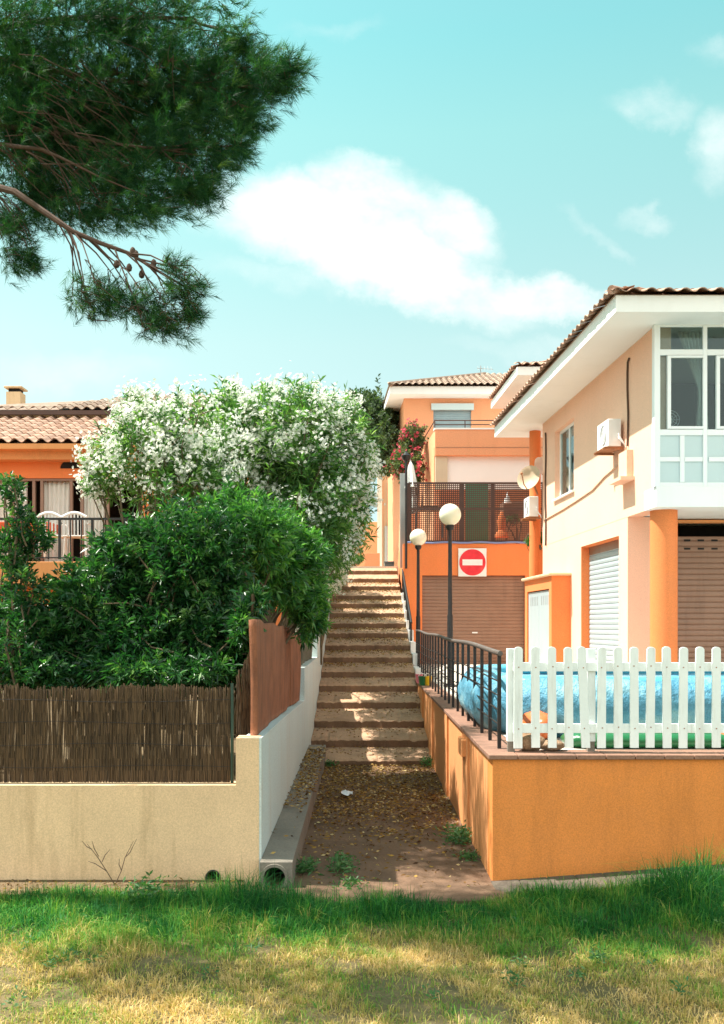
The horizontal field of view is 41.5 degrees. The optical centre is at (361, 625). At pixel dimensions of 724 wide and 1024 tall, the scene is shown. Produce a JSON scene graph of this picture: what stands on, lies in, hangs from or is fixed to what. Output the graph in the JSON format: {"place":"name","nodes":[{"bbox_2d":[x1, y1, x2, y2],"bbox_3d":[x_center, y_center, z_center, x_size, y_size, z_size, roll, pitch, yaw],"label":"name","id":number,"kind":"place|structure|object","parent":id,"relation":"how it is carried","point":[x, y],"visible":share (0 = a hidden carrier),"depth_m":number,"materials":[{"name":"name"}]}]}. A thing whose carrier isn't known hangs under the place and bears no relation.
{"place":"outdoors","nodes":[
{"label":"outdoors","id":0,"kind":"place"},
{"bbox_2d":[1,688,235,780],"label":"garden bed","id":1,"kind":"object","parent":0,"point":[152,734],"depth_m":10.91,"materials":[{"name":"soil"}]},
{"bbox_2d":[0,470,59,770],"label":"shrub","id":2,"kind":"object","parent":1,"relation":"on","point":[14,647],"visible":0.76,"depth_m":9.09,"materials":[{"name":"green plant"}]},
{"bbox_2d":[0,481,274,759],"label":"oleander","id":3,"kind":"object","parent":1,"relation":"on","point":[148,601],"visible":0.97,"depth_m":9.34,"materials":[{"name":"green plant"}]},
{"bbox_2d":[69,374,252,725],"bbox_3d":[-2.650,-1.026,12.634,2.422,4.670,2.400,0,0,0],"label":"oleander","id":4,"kind":"object","parent":1,"relation":"on","point":[168,446],"visible":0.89,"depth_m":12.18,"materials":[{"name":"white plant"}]},
{"bbox_2d":[194,474,338,734],"bbox_3d":[-1.172,-0.227,11.826,1.804,3.090,4.488,0,0,0],"label":"oleander","id":5,"kind":"object","parent":1,"relation":"on","point":[293,552],"visible":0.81,"depth_m":11.13,"materials":[{"name":"green plant"}]},
{"bbox_2d":[192,360,385,634],"bbox_3d":[-1.061,-1.218,14.084,2.874,5.060,3.042,0,0,0],"label":"oleander","id":6,"kind":"object","parent":1,"relation":"on","point":[322,439],"visible":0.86,"depth_m":13.40,"materials":[{"name":"white plant"}]},
{"bbox_2d":[319,481,356,664],"bbox_3d":[-0.724,-1.324,19.495,1.279,4.279,5.162,0,0,0],"label":"oleander","id":7,"kind":"object","parent":1,"relation":"on","point":[334,588],"visible":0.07,"depth_m":18.53,"materials":[{"name":"green plant"}]},
{"bbox_2d":[295,566,397,631],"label":"street","id":8,"kind":"structure","parent":0,"point":[396,567],"depth_m":31.05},
{"bbox_2d":[353,522,376,565],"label":"boundary wall","id":9,"kind":"structure","parent":8,"relation":"on","point":[373,549],"depth_m":46.00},
{"bbox_2d":[365,553,379,565],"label":"planter wall","id":10,"kind":"structure","parent":8,"relation":"on","point":[372,559],"depth_m":39.00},
{"bbox_2d":[345,373,400,513],"bbox_3d":[-0.024,-6.082,38.946,3.652,8.392,5.414,0,0,0],"label":"tree","id":11,"kind":"object","parent":8,"relation":"on","point":[384,422],"visible":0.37,"depth_m":37.69,"materials":[{"name":"plant"}]},
{"bbox_2d":[377,472,387,565],"bbox_3d":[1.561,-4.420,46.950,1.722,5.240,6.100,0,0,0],"label":"apartment house","id":12,"kind":"structure","parent":8,"relation":"on","point":[382,531],"depth_m":43.90,"materials":[{"name":"white paint"}]},
{"bbox_2d":[385,526,387,560],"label":"door","id":13,"kind":"structure","parent":12,"relation":"in","point":[386,527],"depth_m":43.90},
{"bbox_2d":[382,372,542,582],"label":"apartment house","id":14,"kind":"structure","parent":8,"relation":"on","point":[457,414],"depth_m":35.22,"materials":[{"name":"orange paint"}]},
{"bbox_2d":[383,417,428,506],"bbox_3d":[1.557,-5.753,33.578,1.678,3.132,2.621,0,0,0],"label":"bougainvillea","id":15,"kind":"object","parent":14,"relation":"attached to","point":[412,441],"visible":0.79,"depth_m":33.36,"materials":[{"name":"red plant"}]},
{"bbox_2d":[0,834,723,1023],"bbox_3d":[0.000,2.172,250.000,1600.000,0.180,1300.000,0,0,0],"label":"ground","id":16,"kind":"structure","parent":0,"point":[385,1001],"depth_m":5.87,"materials":[{"name":"green plant"}]},
{"bbox_2d":[1,985,27,1010],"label":"lawn weed","id":17,"kind":"object","parent":16,"relation":"on","point":[16,1004],"visible":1,"depth_m":5.57,"materials":[{"name":"green plant"}]},
{"bbox_2d":[18,935,37,951],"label":"lawn weed","id":18,"kind":"object","parent":16,"relation":"on","point":[26,942],"visible":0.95,"depth_m":6.52,"materials":[{"name":"green plant"}]},
{"bbox_2d":[41,955,61,966],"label":"lawn weed","id":19,"kind":"object","parent":16,"relation":"on","point":[54,959],"visible":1,"depth_m":6.14,"materials":[{"name":"green plant"}]},
{"bbox_2d":[62,945,81,960],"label":"lawn weed","id":20,"kind":"object","parent":16,"relation":"on","point":[74,952],"visible":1,"depth_m":6.25,"materials":[{"name":"green plant"}]},
{"bbox_2d":[79,949,107,965],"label":"lawn weed","id":21,"kind":"object","parent":16,"relation":"on","point":[91,960],"visible":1,"depth_m":6.16,"materials":[{"name":"green plant"}]},
{"bbox_2d":[0,879,241,894],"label":"dirt strip","id":22,"kind":"object","parent":16,"relation":"on","point":[13,883],"visible":0.48,"depth_m":8.07,"materials":[{"name":"soil"}]},
{"bbox_2d":[82,839,136,882],"bbox_3d":[-2.125,1.985,8.052,0.469,0.393,0.040,0,0,2],"label":"dry sapling","id":23,"kind":"object","parent":22,"relation":"on","point":[103,858],"visible":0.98,"depth_m":8.04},
{"bbox_2d":[107,870,176,901],"bbox_3d":[-1.777,2.103,7.722,0.523,0.166,0.650,0,0,0],"label":"weed","id":24,"kind":"object","parent":16,"relation":"on","point":[145,885],"visible":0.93,"depth_m":7.67,"materials":[{"name":"green plant"}]},
{"bbox_2d":[0,393,290,627],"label":"house","id":25,"kind":"structure","parent":16,"relation":"on","point":[38,441],"depth_m":20.30,"materials":[{"name":"paint"}]},
{"bbox_2d":[0,481,27,561],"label":"curtain","id":26,"kind":"object","parent":25,"relation":"hanging from","point":[7,501],"visible":0.1,"depth_m":20.21,"materials":[{"name":"fabric"}]},
{"bbox_2d":[4,386,27,403],"bbox_3d":[-9.485,-5.407,26.200,0.488,2.213,0.500,0,0,0],"label":"chimney","id":27,"kind":"object","parent":25,"relation":"on","point":[15,395],"visible":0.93,"depth_m":26.00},
{"bbox_2d":[0,562,76,586],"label":"balcony slab","id":28,"kind":"structure","parent":25,"relation":"attached to","point":[45,567],"depth_m":18.40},
{"bbox_2d":[1,531,54,559],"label":"patio table","id":29,"kind":"object","parent":28,"relation":"on","point":[53,552],"visible":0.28,"depth_m":19.60,"materials":[{"name":"white plastic"}]},
{"bbox_2d":[0,522,57,533],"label":"tablecloth","id":30,"kind":"object","parent":29,"relation":"on","point":[2,523],"visible":0.27,"depth_m":19.03,"materials":[{"name":"white fabric"}]},
{"bbox_2d":[37,511,67,558],"bbox_3d":[-6.151,-1.799,18.980,0.535,0.901,0.480,0,0,0],"label":"plastic chair","id":31,"kind":"object","parent":28,"relation":"on","point":[49,513],"visible":0.38,"depth_m":18.76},
{"bbox_2d":[61,511,90,556],"bbox_3d":[-5.646,-1.799,18.980,0.535,0.901,0.480,0,0,0],"label":"plastic chair","id":32,"kind":"object","parent":28,"relation":"on","point":[77,536],"visible":0.7,"depth_m":18.76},
{"bbox_2d":[0,518,169,558],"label":"balcony railing","id":33,"kind":"object","parent":28,"relation":"on","point":[59,533],"visible":0.19,"depth_m":18.48,"materials":[{"name":"black metal"}]},
{"bbox_2d":[44,481,69,561],"bbox_3d":[-6.473,-2.146,20.217,0.618,1.877,0.066,0,0,0],"label":"curtain","id":34,"kind":"object","parent":25,"relation":"hanging from","point":[57,497],"visible":0.55,"depth_m":20.21,"materials":[{"name":"fabric"}]},
{"bbox_2d":[84,481,104,560],"bbox_3d":[-5.676,-2.146,20.217,0.496,1.877,0.066,0,0,0],"label":"curtain","id":35,"kind":"object","parent":25,"relation":"hanging from","point":[90,510],"visible":0.34,"depth_m":20.20,"materials":[{"name":"fabric"}]},
{"bbox_2d":[0,0,320,354],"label":"pine tree","id":36,"kind":"object","parent":16,"relation":"on","point":[76,134],"visible":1,"depth_m":7.20,"materials":[{"name":"green plant"}]},
{"bbox_2d":[0,591,330,884],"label":"garden wall","id":37,"kind":"structure","parent":16,"relation":"on","point":[185,830],"depth_m":8.17,"materials":[{"name":"paint"}]},
{"bbox_2d":[0,683,233,782],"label":"reed fence","id":38,"kind":"object","parent":37,"relation":"on","point":[156,763],"visible":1,"depth_m":8.30,"materials":[{"name":"wicker"}]},
{"bbox_2d":[236,650,250,736],"bbox_3d":[-1.061,0.608,8.607,0.146,0.785,0.030,0,0,0],"label":"reed screen","id":39,"kind":"object","parent":37,"relation":"on","point":[243,719],"visible":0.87,"depth_m":8.60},
{"bbox_2d":[251,593,269,622],"bbox_3d":[-1.008,0.294,9.545,0.030,1.211,1.325,0,0,2],"label":"reed screen","id":40,"kind":"object","parent":37,"relation":"on","point":[267,617],"visible":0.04,"depth_m":9.67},
{"bbox_2d":[249,619,289,735],"bbox_3d":[-0.956,0.490,10.325,0.098,1.091,3.950,0,0,0],"label":"cloth screen","id":41,"kind":"object","parent":37,"relation":"attached to","point":[270,670],"visible":1,"depth_m":9.50,"materials":[{"name":"fabric"}]},
{"bbox_2d":[289,632,300,705],"bbox_3d":[-0.956,0.595,13.350,0.098,1.030,1.700,0,0,0],"label":"cloth screen","id":42,"kind":"object","parent":37,"relation":"on","point":[295,666],"visible":0.77,"depth_m":13.07,"materials":[{"name":"fabric"}]},
{"bbox_2d":[301,640,312,664],"bbox_3d":[-0.963,0.380,16.300,0.124,0.440,3.400,0,0,0],"label":"cloth screen","id":43,"kind":"object","parent":37,"relation":"on","point":[306,655],"visible":0.41,"depth_m":16.05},
{"bbox_2d":[196,959,218,982],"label":"lawn weed","id":44,"kind":"object","parent":16,"relation":"on","point":[204,968],"visible":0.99,"depth_m":5.99,"materials":[{"name":"green plant"}]},
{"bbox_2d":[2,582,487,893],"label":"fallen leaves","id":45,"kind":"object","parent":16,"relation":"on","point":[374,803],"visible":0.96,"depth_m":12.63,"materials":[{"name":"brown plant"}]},
{"bbox_2d":[244,937,267,952],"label":"lawn weed","id":46,"kind":"object","parent":16,"relation":"on","point":[256,947],"visible":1,"depth_m":6.43,"materials":[{"name":"green plant"}]},
{"bbox_2d":[311,568,430,765],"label":"staircase","id":47,"kind":"structure","parent":16,"relation":"on","point":[375,700],"depth_m":19.11,"materials":[{"name":"stone"}]},
{"bbox_2d":[401,452,410,568],"bbox_3d":[1.265,-3.315,27.400,0.300,3.358,0.292,0,0,0],"label":"street lamp","id":48,"kind":"object","parent":47,"relation":"on","point":[406,456],"visible":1,"depth_m":27.37,"materials":[{"name":"black metal"}]},
{"bbox_2d":[401,593,420,677],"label":"stair curb","id":49,"kind":"structure","parent":47,"relation":"on","point":[417,669],"depth_m":22.04,"materials":[{"name":"white paint"}]},
{"bbox_2d":[402,569,411,640],"bbox_3d":[1.184,-0.420,25.454,0.064,2.504,5.132,0,0,0],"label":"stair handrail","id":50,"kind":"object","parent":49,"relation":"on","point":[406,599],"visible":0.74,"depth_m":24.86,"materials":[{"name":"black metal"}]},
{"bbox_2d":[418,983,440,998],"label":"lawn weed","id":51,"kind":"object","parent":16,"relation":"on","point":[430,991],"visible":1,"depth_m":5.53,"materials":[{"name":"green plant"}]},
{"bbox_2d":[499,966,525,986],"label":"lawn weed","id":52,"kind":"object","parent":16,"relation":"on","point":[513,977],"visible":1,"depth_m":5.88,"materials":[{"name":"green plant"}]},
{"bbox_2d":[509,950,529,966],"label":"lawn weed","id":53,"kind":"object","parent":16,"relation":"on","point":[518,958],"visible":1,"depth_m":6.20,"materials":[{"name":"green plant"}]},
{"bbox_2d":[414,678,723,880],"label":"retaining wall","id":54,"kind":"structure","parent":16,"relation":"on","point":[531,814],"depth_m":8.17,"materials":[{"name":"paint"}]},
{"bbox_2d":[418,673,425,685],"bbox_3d":[1.108,0.987,17.600,0.160,0.225,0.158,0,0,0],"label":"toy bucket","id":55,"kind":"object","parent":54,"relation":"on","point":[421,680],"visible":1,"depth_m":17.55,"materials":[{"name":"green plastic"}]},
{"bbox_2d":[415,629,502,748],"bbox_3d":[1.230,0.596,15.056,0.047,1.028,13.112,0,0,0],"label":"railing","id":56,"kind":"object","parent":54,"relation":"on","point":[483,648],"visible":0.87,"depth_m":11.68,"materials":[{"name":"black metal"}]},
{"bbox_2d":[521,733,544,750],"bbox_3d":[1.480,1.025,8.415,0.278,0.172,0.143,0,0,0],"label":"rock","id":57,"kind":"object","parent":54,"relation":"on","point":[526,741],"visible":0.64,"depth_m":8.37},
{"bbox_2d":[540,740,563,750],"bbox_3d":[1.663,1.053,8.416,0.272,0.104,0.147,0,0,0],"label":"rock","id":58,"kind":"object","parent":54,"relation":"on","point":[544,745],"visible":0.69,"depth_m":8.37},
{"bbox_2d":[506,646,723,752],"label":"picket fence","id":59,"kind":"object","parent":54,"relation":"on","point":[586,666],"visible":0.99,"depth_m":8.29,"materials":[{"name":"white paint"}]},
{"bbox_2d":[568,965,587,981],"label":"lawn weed","id":60,"kind":"object","parent":16,"relation":"on","point":[580,973],"visible":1,"depth_m":5.94,"materials":[{"name":"green plant"}]},
{"bbox_2d":[584,943,607,959],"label":"lawn weed","id":61,"kind":"object","parent":16,"relation":"on","point":[593,945],"visible":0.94,"depth_m":6.23,"materials":[{"name":"green plant"}]},
{"bbox_2d":[587,950,619,966],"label":"lawn weed","id":62,"kind":"object","parent":16,"relation":"on","point":[596,956],"visible":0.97,"depth_m":6.14,"materials":[{"name":"green plant"}]},
{"bbox_2d":[638,949,657,965],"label":"lawn weed","id":63,"kind":"object","parent":16,"relation":"on","point":[647,959],"visible":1,"depth_m":6.11,"materials":[{"name":"green plant"}]},
{"bbox_2d":[669,976,691,994],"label":"lawn weed","id":64,"kind":"object","parent":16,"relation":"on","point":[678,988],"visible":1,"depth_m":5.69,"materials":[{"name":"green plant"}]},
{"bbox_2d":[0,0,723,521],"label":"sky","id":65,"kind":"structure","parent":0,"point":[460,185],"materials":[{"name":"blue"}]},
{"bbox_2d":[262,766,506,904],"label":"path","id":66,"kind":"structure","parent":0,"point":[459,889],"depth_m":9.26,"materials":[{"name":"soil"}]},
{"bbox_2d":[260,745,325,887],"bbox_3d":[-0.721,2.115,11.750,0.272,0.370,7.500,0,0,0],"label":"drain channel","id":67,"kind":"object","parent":66,"relation":"on","point":[287,849],"visible":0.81,"depth_m":9.24,"materials":[{"name":"concrete"}]},
{"bbox_2d":[295,853,326,877],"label":"weed","id":68,"kind":"object","parent":66,"relation":"on","point":[302,866],"visible":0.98,"depth_m":8.45,"materials":[{"name":"green plant"}]},
{"bbox_2d":[324,759,343,767],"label":"weed","id":69,"kind":"object","parent":66,"relation":"on","point":[329,763],"visible":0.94,"depth_m":14.86,"materials":[{"name":"green plant"}]},
{"bbox_2d":[325,850,359,877],"bbox_3d":[-0.169,2.115,8.581,0.321,0.176,0.665,0,0,0],"label":"weed","id":70,"kind":"object","parent":66,"relation":"on","point":[338,865],"visible":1,"depth_m":8.52,"materials":[{"name":"green plant"}]},
{"bbox_2d":[332,873,374,888],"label":"weed","id":71,"kind":"object","parent":66,"relation":"on","point":[353,880],"visible":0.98,"depth_m":8.09,"materials":[{"name":"green plant"}]},
{"bbox_2d":[419,754,432,765],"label":"weed","id":72,"kind":"object","parent":66,"relation":"on","point":[423,759],"visible":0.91,"depth_m":14.97,"materials":[{"name":"green plant"}]},
{"bbox_2d":[433,820,471,849],"bbox_3d":[0.945,2.101,9.677,0.459,0.202,0.701,0,0,0],"label":"weed","id":73,"kind":"object","parent":66,"relation":"on","point":[457,834],"visible":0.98,"depth_m":9.64,"materials":[{"name":"green plant"}]},
{"bbox_2d":[451,849,480,860],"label":"weed","id":74,"kind":"object","parent":66,"relation":"on","point":[470,855],"visible":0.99,"depth_m":8.99,"materials":[{"name":"green plant"}]},
{"bbox_2d":[505,514,521,543],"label":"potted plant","id":75,"kind":"object","parent":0,"point":[516,539],"visible":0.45,"depth_m":28.59,"materials":[{"name":"brown plant"}]},
{"bbox_2d":[488,360,545,408],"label":"house","id":76,"kind":"structure","parent":0,"point":[514,380],"depth_m":26.20,"materials":[{"name":"white paint"}]},
{"bbox_2d":[500,502,523,520],"bbox_3d":[4.674,-3.470,29.000,0.879,0.500,0.600,0,0,0],"label":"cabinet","id":77,"kind":"object","parent":76,"relation":"attached to","point":[514,510],"visible":0.16,"depth_m":28.70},
{"bbox_2d":[422,664,723,749],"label":"terrace","id":78,"kind":"structure","parent":0,"point":[504,734],"depth_m":8.75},
{"bbox_2d":[410,529,426,672],"bbox_3d":[1.328,-0.589,22.600,0.401,3.398,0.401,0,0,0],"label":"globe lamp","id":79,"kind":"object","parent":78,"relation":"on","point":[418,537],"visible":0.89,"depth_m":22.56,"materials":[{"name":"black glass"}]},
{"bbox_2d":[439,504,460,686],"bbox_3d":[1.608,-0.558,17.450,0.399,3.336,0.399,0,0,0],"label":"globe lamp","id":80,"kind":"object","parent":78,"relation":"on","point":[450,515],"visible":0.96,"depth_m":17.40,"materials":[{"name":"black glass"}]},
{"bbox_2d":[399,544,542,663],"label":"garage","id":81,"kind":"structure","parent":78,"relation":"on","point":[488,609],"depth_m":27.82,"materials":[{"name":"paint"}]},
{"bbox_2d":[400,473,404,567],"bbox_3d":[1.210,-3.093,28.175,0.184,2.786,0.050,0,0,0],"label":"board","id":82,"kind":"object","parent":81,"relation":"attached to","point":[402,508],"visible":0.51,"depth_m":28.15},
{"bbox_2d":[407,460,416,543],"bbox_3d":[1.439,-3.609,27.900,0.384,2.462,0.404,0,0,0],"label":"closed parasol","id":83,"kind":"object","parent":81,"relation":"on","point":[411,476],"visible":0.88,"depth_m":27.82,"materials":[{"name":"fabric"}]},
{"bbox_2d":[407,541,526,543],"bbox_3d":[3.145,-2.408,27.670,3.803,0.080,0.056,0,0,0],"label":"hose","id":84,"kind":"object","parent":81,"relation":"on","point":[472,542],"visible":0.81,"depth_m":27.65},
{"bbox_2d":[458,548,485,575],"bbox_3d":[3.192,-1.831,27.660,0.814,0.814,0.071,0,0,0],"label":"no entry sign","id":85,"kind":"object","parent":81,"relation":"attached to","point":[471,561],"visible":1,"depth_m":27.63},
{"bbox_2d":[422,576,524,663],"bbox_3d":[3.237,-0.155,27.841,2.985,2.610,0.038,0,0,0],"label":"roller door","id":86,"kind":"structure","parent":81,"relation":"in","point":[492,607],"depth_m":27.82,"materials":[{"name":"metal"}]},
{"bbox_2d":[407,482,542,542],"bbox_3d":[3.327,-3.286,27.775,4.061,1.757,0.090,0,0,0],"label":"fence","id":87,"kind":"object","parent":81,"relation":"on","point":[492,508],"visible":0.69,"depth_m":27.74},
{"bbox_2d":[466,484,488,543],"bbox_3d":[3.550,-3.377,29.525,0.716,1.998,0.050,0,0,0],"label":"door blind","id":88,"kind":"object","parent":81,"relation":"on","point":[478,514],"depth_m":29.50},
{"bbox_2d":[496,512,508,536],"bbox_3d":[4.176,-3.042,28.600,0.440,0.800,0.440,0,0,0],"label":"garden vase","id":89,"kind":"object","parent":81,"relation":"on","point":[502,526],"visible":0.29,"depth_m":28.49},
{"bbox_2d":[529,430,540,576],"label":"column","id":90,"kind":"structure","parent":78,"relation":"on","point":[534,454],"depth_m":21.29,"materials":[{"name":"paint"}]},
{"bbox_2d":[523,711,547,738],"bbox_3d":[1.748,0.981,9.474,0.431,0.322,0.701,0,0,0],"label":"pool float","id":91,"kind":"object","parent":78,"relation":"on","point":[527,717],"visible":0.14,"depth_m":9.27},
{"bbox_2d":[539,550,542,574],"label":"pier","id":92,"kind":"structure","parent":78,"relation":"on","point":[540,562],"depth_m":21.30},
{"bbox_2d":[523,531,542,549],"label":"potted plant","id":93,"kind":"object","parent":92,"relation":"on","point":[527,544],"visible":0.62,"depth_m":21.47,"materials":[{"name":"green plant"}]},
{"bbox_2d":[521,573,571,661],"bbox_3d":[3.864,0.064,19.550,0.689,2.171,2.476,0,0,-3],"label":"utility cupboard","id":94,"kind":"object","parent":78,"relation":"on","point":[547,610],"visible":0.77,"depth_m":18.76,"materials":[{"name":"paint"}]},
{"bbox_2d":[457,664,723,737],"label":"paddling pool","id":95,"kind":"structure","parent":78,"relation":"on","point":[469,698],"depth_m":9.44,"materials":[{"name":"plastic"}]},
{"bbox_2d":[490,285,723,661],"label":"house","id":96,"kind":"structure","parent":78,"relation":"on","point":[640,557],"depth_m":15.40,"materials":[{"name":"white paint"}]},
{"bbox_2d":[517,465,539,494],"bbox_3d":[3.612,-3.160,20.614,0.478,0.612,0.505,0,0,0],"label":"satellite dish","id":97,"kind":"object","parent":96,"relation":"attached to","point":[528,477],"visible":1,"depth_m":20.69,"materials":[{"name":"metal"}]},
{"bbox_2d":[521,496,541,520],"bbox_3d":[3.712,-2.572,20.985,0.350,0.490,0.629,0,0,0],"label":"air conditioner","id":98,"kind":"object","parent":96,"relation":"attached to","point":[531,512],"visible":1,"depth_m":20.80,"materials":[{"name":"white plastic"}]},
{"bbox_2d":[534,457,542,474],"bbox_3d":[3.931,-3.429,20.945,0.385,0.534,0.591,0,0,0],"label":"satellite dish","id":99,"kind":"object","parent":96,"relation":"attached to","point":[538,463],"visible":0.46,"depth_m":21.00,"materials":[{"name":"beige metal"}]},
{"bbox_2d":[545,432,546,545],"bbox_3d":[3.897,-2.900,20.300,0.037,2.402,0.073,0,0,0],"label":"cable","id":100,"kind":"object","parent":96,"relation":"attached to","point":[545,488],"visible":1,"depth_m":20.28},
{"bbox_2d":[552,421,573,501],"bbox_3d":[4.039,-3.255,18.886,0.200,1.430,1.519,0,0,-3],"label":"window","id":101,"kind":"structure","parent":96,"relation":"in","point":[567,434],"depth_m":19.09,"materials":[{"name":"white glass"}]},
{"bbox_2d":[543,465,617,520],"bbox_3d":[4.020,-2.427,18.025,0.025,0.365,4.958,0,0,-3],"label":"cable","id":102,"kind":"object","parent":96,"relation":"attached to","point":[584,494],"visible":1,"depth_m":17.29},
{"bbox_2d":[589,548,618,661],"bbox_3d":[4.277,-0.125,16.600,0.038,2.550,2.205,0,0,-3],"label":"garage door","id":103,"kind":"structure","parent":96,"relation":"in","point":[604,566],"depth_m":16.76,"materials":[{"name":"metal"}]},
{"bbox_2d":[594,419,625,455],"bbox_3d":[3.996,-3.053,15.445,0.354,0.490,0.709,0,0,0],"label":"air conditioner","id":104,"kind":"object","parent":96,"relation":"attached to","point":[609,440],"visible":1,"depth_m":15.25,"materials":[{"name":"white plastic"}]},
{"bbox_2d":[609,450,634,484],"bbox_3d":[4.077,-2.490,15.015,0.218,0.474,0.582,0,0,-3],"label":"wall box","id":105,"kind":"object","parent":96,"relation":"attached to","point":[625,467],"visible":1,"depth_m":14.83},
{"bbox_2d":[626,358,629,445],"bbox_3d":[4.170,-3.505,14.979,0.031,1.374,0.114,0,0,-3],"label":"cable","id":106,"kind":"object","parent":96,"relation":"attached to","point":[627,395],"visible":1,"depth_m":14.99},
{"bbox_2d":[671,410,679,425],"bbox_3d":[4.642,-2.801,14.446,0.290,0.895,0.102,0,0,0],"label":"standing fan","id":107,"kind":"object","parent":96,"relation":"on","point":[673,418],"visible":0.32,"depth_m":14.40},
{"bbox_2d":[652,324,723,487],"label":"bay window","id":108,"kind":"structure","parent":96,"relation":"in","point":[682,456],"depth_m":13.83,"materials":[{"name":"white glass"}]},
{"bbox_2d":[678,331,707,428],"bbox_3d":[4.897,-3.618,14.147,0.461,1.494,0.066,0,0,0],"label":"curtain","id":109,"kind":"object","parent":96,"relation":"hanging from","point":[690,340],"visible":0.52,"depth_m":14.13,"materials":[{"name":"fabric"}]},
{"bbox_2d":[678,536,723,661],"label":"roller door","id":110,"kind":"structure","parent":96,"relation":"in","point":[700,558],"depth_m":15.40,"materials":[{"name":"metal"}]},
{"bbox_2d":[560,733,723,747],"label":"pool float","id":111,"kind":"object","parent":78,"relation":"on","point":[626,740],"visible":0.41,"depth_m":8.62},
{"bbox_2d":[491,864,723,893],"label":"pavement","id":112,"kind":"structure","parent":0,"point":[499,885],"depth_m":8.06,"materials":[{"name":"concrete"}]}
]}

